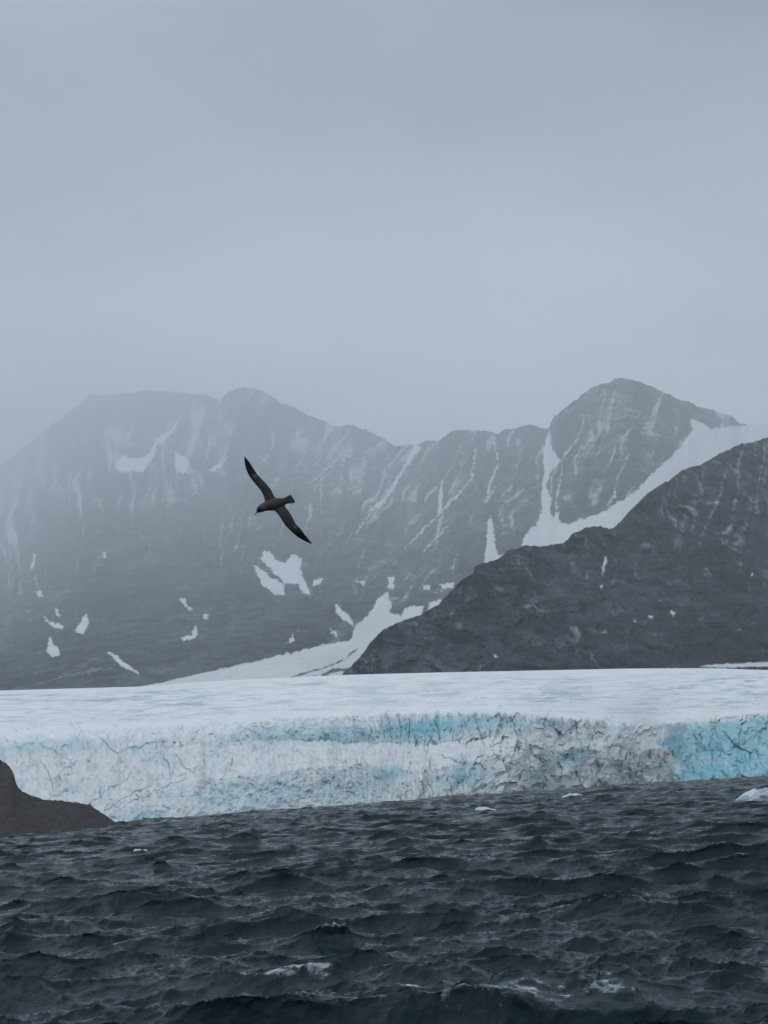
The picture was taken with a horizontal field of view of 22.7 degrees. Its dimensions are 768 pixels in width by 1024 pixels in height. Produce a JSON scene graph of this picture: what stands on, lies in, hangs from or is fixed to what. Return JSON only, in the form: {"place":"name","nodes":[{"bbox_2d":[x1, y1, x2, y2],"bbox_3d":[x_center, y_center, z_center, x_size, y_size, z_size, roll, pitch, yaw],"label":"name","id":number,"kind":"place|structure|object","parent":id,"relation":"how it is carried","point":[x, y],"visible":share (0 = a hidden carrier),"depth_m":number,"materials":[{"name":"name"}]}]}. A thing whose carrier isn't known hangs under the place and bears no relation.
{"place":"outdoors","nodes":[
{"label":"outdoors","id":0,"kind":"place"},
{"bbox_2d":[0,760,116,837],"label":"headland","id":1,"kind":"structure","parent":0,"point":[21,812],"depth_m":451.85,"materials":[{"name":"grey stone"}]},
{"bbox_2d":[244,457,311,543],"bbox_3d":[-1.016,-0.120,18.250,0.613,0.892,0.117,-4,-8,3],"label":"seabird","id":2,"kind":"object","parent":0,"point":[272,503],"visible":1,"depth_m":18.21,"materials":[{"name":"grey"}]},
{"bbox_2d":[0,776,767,1023],"bbox_3d":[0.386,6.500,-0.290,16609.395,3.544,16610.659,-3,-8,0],"label":"water","id":3,"kind":"structure","parent":0,"point":[642,903],"depth_m":91.42,"materials":[{"name":"grey liquid"}]},
{"bbox_2d":[475,807,496,809],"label":"drift ice","id":4,"kind":"structure","parent":3,"relation":"in","point":[481,808],"depth_m":386.69,"materials":[{"name":"white ice"}]},
{"bbox_2d":[561,793,580,797],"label":"drift ice","id":5,"kind":"structure","parent":3,"relation":"in","point":[573,794],"depth_m":500.39,"materials":[{"name":"white ice"}]},
{"bbox_2d":[735,788,767,801],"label":"drift ice","id":6,"kind":"structure","parent":3,"relation":"in","point":[755,794],"depth_m":310.21,"materials":[{"name":"white ice"}]},
{"bbox_2d":[0,378,767,690],"bbox_3d":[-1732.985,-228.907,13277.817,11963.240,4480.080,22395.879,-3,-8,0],"label":"mountain range","id":7,"kind":"structure","parent":0,"point":[142,543],"depth_m":6935.86,"materials":[{"name":"grey stone"}]},
{"bbox_2d":[0,668,767,821],"bbox_3d":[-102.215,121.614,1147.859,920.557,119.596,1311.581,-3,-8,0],"label":"glacier","id":8,"kind":"object","parent":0,"point":[116,754],"visible":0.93,"depth_m":843.32,"materials":[{"name":"white ice"}]},
{"bbox_2d":[0,0,767,464],"label":"sky","id":9,"kind":"structure","parent":0,"point":[403,222],"materials":[{"name":"grey"}]},
{"bbox_2d":[342,438,767,674],"bbox_3d":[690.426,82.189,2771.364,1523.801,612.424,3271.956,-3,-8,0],"label":"mountain ridge","id":10,"kind":"structure","parent":0,"point":[672,572],"depth_m":1498.30,"materials":[{"name":"grey stone"}]}
]}

